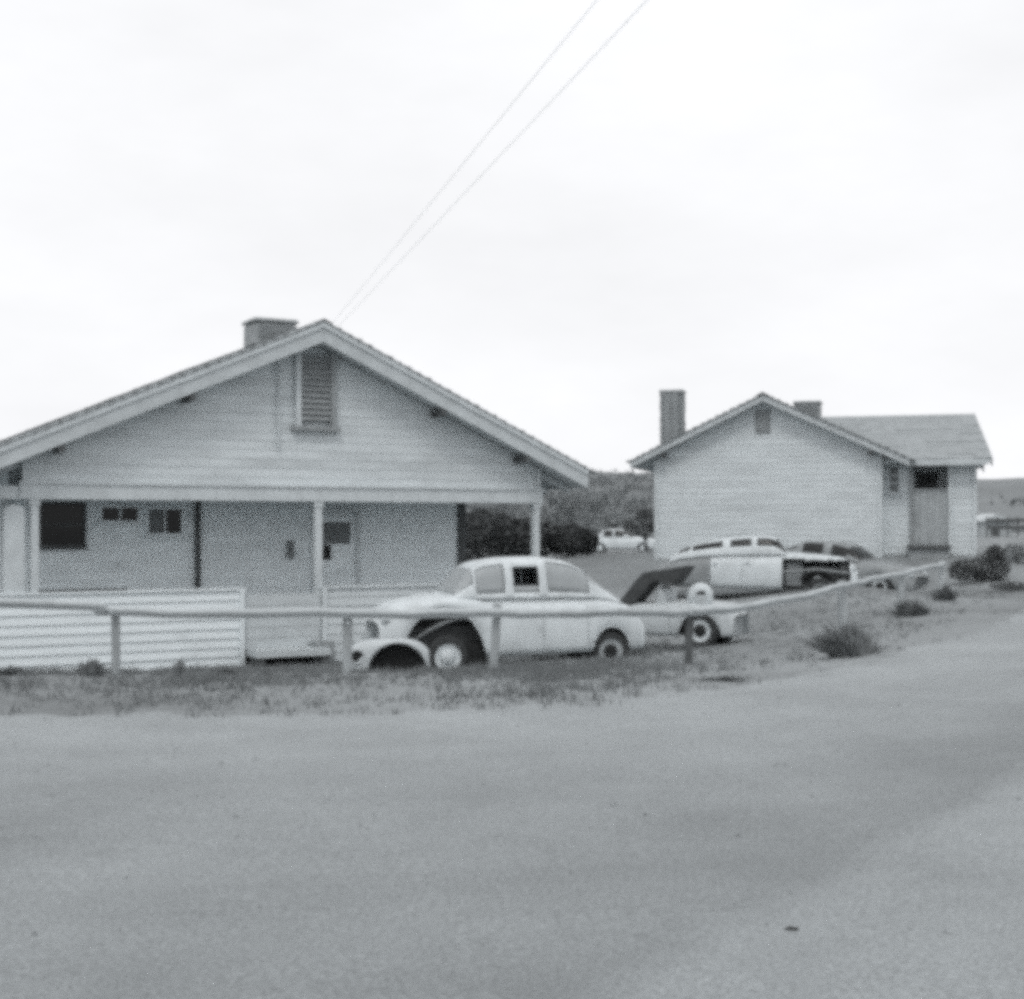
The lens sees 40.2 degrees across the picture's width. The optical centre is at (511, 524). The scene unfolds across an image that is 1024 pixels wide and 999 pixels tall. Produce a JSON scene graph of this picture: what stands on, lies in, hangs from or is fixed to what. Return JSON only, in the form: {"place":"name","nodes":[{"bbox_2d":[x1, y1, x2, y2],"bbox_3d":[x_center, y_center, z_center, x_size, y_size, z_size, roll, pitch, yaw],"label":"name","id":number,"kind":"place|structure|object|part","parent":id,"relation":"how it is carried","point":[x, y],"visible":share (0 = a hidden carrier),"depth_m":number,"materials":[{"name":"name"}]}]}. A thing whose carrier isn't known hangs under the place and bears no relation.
{"place":"outdoors","nodes":[
{"label":"outdoors","id":0,"kind":"place"},
{"bbox_2d":[0,530,1023,998],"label":"road","id":1,"kind":"structure","parent":0,"point":[492,878],"depth_m":6.75,"materials":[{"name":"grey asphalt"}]},
{"bbox_2d":[784,926,799,930],"bbox_3d":[1.080,1.565,5.401,0.062,0.024,0.047,0,0,0],"label":"stone","id":2,"kind":"object","parent":1,"relation":"on","point":[791,928],"visible":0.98,"depth_m":5.39,"materials":[{"name":"grey stone"}]},
{"bbox_2d":[0,531,1023,716],"bbox_3d":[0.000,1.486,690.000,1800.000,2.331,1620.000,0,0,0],"label":"ground","id":3,"kind":"structure","parent":0,"point":[616,573],"depth_m":18.97,"materials":[{"name":"grey soil"}]},
{"bbox_2d":[0,663,38,675],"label":"weed","id":4,"kind":"object","parent":3,"relation":"on","point":[8,671],"visible":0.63,"depth_m":15.86,"materials":[{"name":"grey plant"}]},
{"bbox_2d":[71,657,111,676],"bbox_3d":[-4.520,1.531,15.040,0.508,0.262,0.352,0,0,30],"label":"weed","id":5,"kind":"object","parent":3,"relation":"on","point":[90,667],"visible":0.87,"depth_m":14.99,"materials":[{"name":"grey plant"}]},
{"bbox_2d":[170,656,188,676],"bbox_3d":[-3.589,1.532,15.101,0.201,0.273,0.189,0,0,-33],"label":"weed","id":6,"kind":"object","parent":3,"relation":"on","point":[180,665],"visible":0.66,"depth_m":15.07,"materials":[{"name":"grey plant"}]},
{"bbox_2d":[205,667,249,675],"bbox_3d":[-3.211,1.656,15.710,0.528,0.159,0.466,0,0,-39],"label":"weed","id":7,"kind":"object","parent":3,"relation":"on","point":[222,669],"visible":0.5,"depth_m":15.60,"materials":[{"name":"grey plant"}]},
{"bbox_2d":[0,318,597,672],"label":"bungalow","id":8,"kind":"object","parent":3,"relation":"on","point":[324,463],"visible":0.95,"depth_m":25.87,"materials":[{"name":"paint"}]},
{"bbox_2d":[39,502,87,549],"bbox_3d":[-8.225,0.022,25.607,0.900,0.865,0.110,0,0,-28],"label":"window","id":9,"kind":"structure","parent":8,"relation":"in","point":[61,524],"depth_m":25.62,"materials":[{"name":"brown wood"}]},
{"bbox_2d":[97,505,142,524],"bbox_3d":[-7.306,-0.178,26.100,0.820,0.385,0.110,0,0,-28],"label":"window","id":10,"kind":"structure","parent":8,"relation":"in","point":[107,513],"depth_m":26.10,"materials":[{"name":"glass"}]},
{"bbox_2d":[144,506,185,537],"bbox_3d":[-6.568,-0.043,26.494,0.780,0.595,0.110,0,0,-28],"label":"window","id":11,"kind":"structure","parent":8,"relation":"in","point":[160,522],"depth_m":26.49,"materials":[{"name":"glass"}]},
{"bbox_2d":[242,317,298,347],"bbox_3d":[-4.773,-3.553,27.613,0.918,0.927,0.840,0,0,-28],"label":"chimney","id":12,"kind":"object","parent":8,"relation":"on","point":[257,330],"visible":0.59,"depth_m":27.24,"materials":[{"name":"brick"}]},
{"bbox_2d":[312,508,359,592],"bbox_3d":[-3.526,0.830,28.123,1.000,2.320,0.090,0,0,-28],"label":"door","id":13,"kind":"structure","parent":8,"relation":"in","point":[340,535],"depth_m":28.16,"materials":[{"name":"paint"}]},
{"bbox_2d":[334,0,596,320],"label":"overhead wire","id":14,"kind":"object","parent":8,"relation":"attached to","point":[484,137],"visible":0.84,"depth_m":13.09,"materials":[{"name":"grey metal"}]},
{"bbox_2d":[345,0,646,318],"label":"overhead wire","id":15,"kind":"object","parent":8,"relation":"attached to","point":[515,139],"visible":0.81,"depth_m":13.04,"materials":[{"name":"grey metal"}]},
{"bbox_2d":[352,638,429,672],"bbox_3d":[-1.609,1.734,18.367,1.054,0.470,0.309,0,0,-6],"label":"car wing","id":16,"kind":"object","parent":3,"relation":"on","point":[394,653],"visible":0.88,"depth_m":18.40,"materials":[{"name":"paint"}]},
{"bbox_2d":[0,561,946,674],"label":"guard rail","id":17,"kind":"object","parent":3,"relation":"on","point":[496,612],"visible":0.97,"depth_m":16.81,"materials":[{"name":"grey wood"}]},
{"bbox_2d":[466,503,529,529],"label":"tree","id":18,"kind":"object","parent":3,"relation":"on","point":[496,506],"visible":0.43,"depth_m":64.25,"materials":[{"name":"grey plant"}]},
{"bbox_2d":[361,556,644,669],"bbox_3d":[-0.152,1.302,20.155,3.959,1.659,1.586,-2,0,-16],"label":"saloon car","id":19,"kind":"object","parent":3,"relation":"on","point":[527,582],"visible":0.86,"depth_m":19.55,"materials":[{"name":"white paint"}]},
{"bbox_3d":[-0.316,0.763,19.500,0.414,0.415,0.135,-2,0,-16],"label":"window","id":20,"kind":"part","parent":19,"relation":"part of","materials":[{"name":"grey glass"}]},
{"bbox_3d":[0.118,1.460,19.460,0.692,0.720,0.103,-2,0,-16],"label":"door","id":21,"kind":"part","parent":19,"relation":"part of","materials":[{"name":"white paint"}]},
{"bbox_3d":[0.200,0.910,19.586,0.371,0.107,0.027,-2,0,-16],"label":"window","id":22,"kind":"part","parent":19,"relation":"part of","materials":[{"name":"grey glass"}]},
{"bbox_3d":[0.458,0.761,20.936,0.620,0.476,0.135,-2,0,-16],"label":"window","id":23,"kind":"part","parent":19,"relation":"part of","materials":[{"name":"black glass"}]},
{"bbox_3d":[0.762,1.448,19.647,0.649,0.708,0.100,-2,0,-16],"label":"door","id":24,"kind":"part","parent":19,"relation":"part of","materials":[{"name":"white paint"}]},
{"bbox_3d":[0.776,0.761,19.808,0.620,0.476,0.135,-2,0,-16],"label":"window","id":25,"kind":"part","parent":19,"relation":"part of","materials":[{"name":"grey glass"}]},
{"bbox_3d":[1.053,0.830,20.494,0.297,0.320,1.197,-2,0,-16],"label":"rear window","id":26,"kind":"part","parent":19,"relation":"part of","materials":[{"name":"grey glass"}]},
{"bbox_2d":[466,507,543,561],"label":"shrub","id":27,"kind":"object","parent":3,"relation":"on","point":[499,541],"visible":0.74,"depth_m":40.52,"materials":[{"name":"black plant"}]},
{"bbox_2d":[489,503,530,521],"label":"tree","id":28,"kind":"object","parent":3,"relation":"on","point":[517,507],"visible":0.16,"depth_m":69.84,"materials":[{"name":"grey plant"}]},
{"bbox_2d":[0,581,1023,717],"bbox_3d":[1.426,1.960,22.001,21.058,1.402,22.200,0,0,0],"label":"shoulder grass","id":29,"kind":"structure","parent":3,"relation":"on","point":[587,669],"depth_m":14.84,"materials":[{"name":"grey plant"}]},
{"bbox_2d":[509,516,558,557],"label":"shrub","id":30,"kind":"object","parent":3,"relation":"on","point":[544,528],"visible":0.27,"depth_m":41.76,"materials":[{"name":"grey plant"}]},
{"bbox_2d":[541,488,587,555],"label":"tree","id":31,"kind":"object","parent":3,"relation":"on","point":[551,494],"visible":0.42,"depth_m":61.63,"materials":[{"name":"grey plant"}]},
{"bbox_2d":[543,522,599,555],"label":"shrub","id":32,"kind":"object","parent":3,"relation":"on","point":[579,540],"visible":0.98,"depth_m":41.69,"materials":[{"name":"black plant"}]},
{"bbox_2d":[548,489,610,553],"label":"tree","id":33,"kind":"object","parent":3,"relation":"on","point":[593,501],"visible":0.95,"depth_m":59.56,"materials":[{"name":"grey plant"}]},
{"bbox_2d":[570,488,652,527],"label":"tree","id":34,"kind":"object","parent":3,"relation":"on","point":[611,523],"visible":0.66,"depth_m":99.56,"materials":[{"name":"grey plant"}]},
{"bbox_2d":[596,529,653,552],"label":"parked car","id":35,"kind":"object","parent":3,"relation":"on","point":[614,538],"visible":0.7,"depth_m":84.64,"materials":[{"name":"white paint"}]},
{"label":"window","id":36,"kind":"part","parent":35,"relation":"part of","materials":[{"name":"grey glass"}]},
{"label":"window","id":37,"kind":"part","parent":35,"relation":"part of","materials":[{"name":"grey glass"}]},
{"bbox_2d":[620,505,653,550],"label":"tree","id":38,"kind":"object","parent":3,"relation":"on","point":[649,527],"visible":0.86,"depth_m":71.76,"materials":[{"name":"grey plant"}]},
{"bbox_2d":[619,565,748,646],"bbox_3d":[2.321,1.330,23.330,3.117,1.320,1.404,0,0,26],"label":"car wreck","id":39,"kind":"object","parent":3,"relation":"on","point":[712,629],"visible":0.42,"depth_m":22.56,"materials":[{"name":"paint"}]},
{"bbox_3d":[2.209,1.553,22.660,0.697,0.474,0.104,0,0,26],"label":"door","id":40,"kind":"part","parent":39,"relation":"part of","materials":[{"name":"paint"}]},
{"bbox_2d":[682,673,766,682],"bbox_3d":[2.276,1.592,14.435,1.263,0.118,0.657,0,0,-18],"label":"weed","id":41,"kind":"object","parent":3,"relation":"on","point":[724,678],"visible":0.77,"depth_m":14.44,"materials":[{"name":"grey plant"}]},
{"bbox_2d":[658,536,860,589],"bbox_3d":[5.953,1.044,33.672,4.970,1.552,1.801,1,0,12],"label":"saloon car","id":42,"kind":"object","parent":3,"relation":"on","point":[762,562],"visible":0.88,"depth_m":32.96,"materials":[{"name":"white paint"}]},
{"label":"rear window","id":43,"kind":"part","parent":42,"relation":"part of","materials":[{"name":"grey glass"}]},
{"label":"window","id":44,"kind":"part","parent":42,"relation":"part of","materials":[{"name":"grey glass"}]},
{"bbox_3d":[5.044,1.141,33.015,0.732,0.693,0.108,1,0,12],"label":"door","id":45,"kind":"part","parent":42,"relation":"part of","materials":[{"name":"white paint"}]},
{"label":"window","id":46,"kind":"part","parent":42,"relation":"part of","materials":[{"name":"grey glass"}]},
{"bbox_3d":[5.862,1.142,32.828,0.940,0.719,0.114,1,0,12],"label":"door","id":47,"kind":"part","parent":42,"relation":"part of","materials":[{"name":"white paint"}]},
{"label":"window","id":48,"kind":"part","parent":42,"relation":"part of","materials":[{"name":"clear glass"}]},
{"bbox_2d":[626,389,992,558],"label":"cottage","id":49,"kind":"structure","parent":3,"relation":"on","point":[787,475],"depth_m":38.19,"materials":[{"name":"paint"}]},
{"bbox_2d":[793,400,822,416],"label":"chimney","id":50,"kind":"object","parent":49,"relation":"on","point":[813,408],"visible":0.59,"depth_m":40.24,"materials":[{"name":"brick"}]},
{"bbox_2d":[794,614,897,657],"bbox_3d":[4.027,1.339,16.952,1.391,0.530,0.895,0,0,-29],"label":"weed","id":51,"kind":"object","parent":3,"relation":"on","point":[849,642],"visible":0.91,"depth_m":16.75,"materials":[{"name":"grey plant"}]},
{"bbox_2d":[786,540,927,590],"bbox_3d":[8.340,1.077,35.264,4.018,1.270,1.707,5,3,33],"label":"car hulk","id":52,"kind":"object","parent":3,"relation":"on","point":[865,562],"visible":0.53,"depth_m":34.42,"materials":[{"name":"grey paint"}]},
{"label":"window","id":53,"kind":"part","parent":52,"relation":"part of","materials":[{"name":"grey glass"}]},
{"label":"window","id":54,"kind":"part","parent":52,"relation":"part of","materials":[{"name":"grey glass"}]},
{"bbox_2d":[884,596,932,616],"bbox_3d":[7.125,1.474,25.142,0.977,0.422,0.684,0,0,23],"label":"weed","id":55,"kind":"object","parent":3,"relation":"on","point":[905,609],"visible":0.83,"depth_m":25.07,"materials":[{"name":"grey plant"}]},
{"bbox_2d":[927,582,961,600],"bbox_3d":[8.818,1.363,28.631,0.735,0.449,0.614,0,0,0],"label":"weed","id":56,"kind":"object","parent":3,"relation":"on","point":[944,593],"visible":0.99,"depth_m":28.55,"materials":[{"name":"grey plant"}]},
{"bbox_2d":[946,543,1010,582],"bbox_3d":[11.180,0.948,33.500,1.510,0.991,1.060,0,0,0],"label":"shrub","id":57,"kind":"object","parent":3,"relation":"on","point":[989,558],"visible":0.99,"depth_m":33.40,"materials":[{"name":"black plant"}]},
{"bbox_2d":[977,514,1009,536],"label":"shed","id":58,"kind":"structure","parent":3,"relation":"on","point":[981,525],"depth_m":94.06,"materials":[{"name":"grey wood"}]},
{"bbox_2d":[991,529,999,536],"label":"door","id":59,"kind":"structure","parent":58,"relation":"in","point":[993,531],"depth_m":94.08,"materials":[{"name":"grey wood"}]},
{"bbox_2d":[986,517,1023,537],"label":"fence","id":60,"kind":"object","parent":3,"relation":"on","point":[1007,520],"visible":0.7,"depth_m":88.21,"materials":[{"name":"grey wood"}]},
{"bbox_2d":[990,581,1023,590],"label":"shrub","id":61,"kind":"object","parent":3,"relation":"on","point":[1012,586],"visible":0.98,"depth_m":31.49,"materials":[{"name":"grey plant"}]},
{"bbox_2d":[1003,543,1023,562],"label":"shrub","id":62,"kind":"object","parent":3,"relation":"on","point":[1016,557],"visible":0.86,"depth_m":35.91,"materials":[{"name":"grey plant"}]},
{"bbox_2d":[0,0,1023,478],"label":"sky","id":63,"kind":"structure","parent":0,"point":[731,202],"materials":[{"name":"white"}]},
{"bbox_2d":[466,471,1023,529],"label":"hill","id":64,"kind":"structure","parent":0,"point":[1008,489],"depth_m":175.93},
{"bbox_2d":[466,467,1023,539],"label":"hillside scrub","id":65,"kind":"object","parent":64,"relation":"on","point":[601,480],"visible":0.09,"depth_m":160.65,"materials":[{"name":"grey plant"}]}
]}

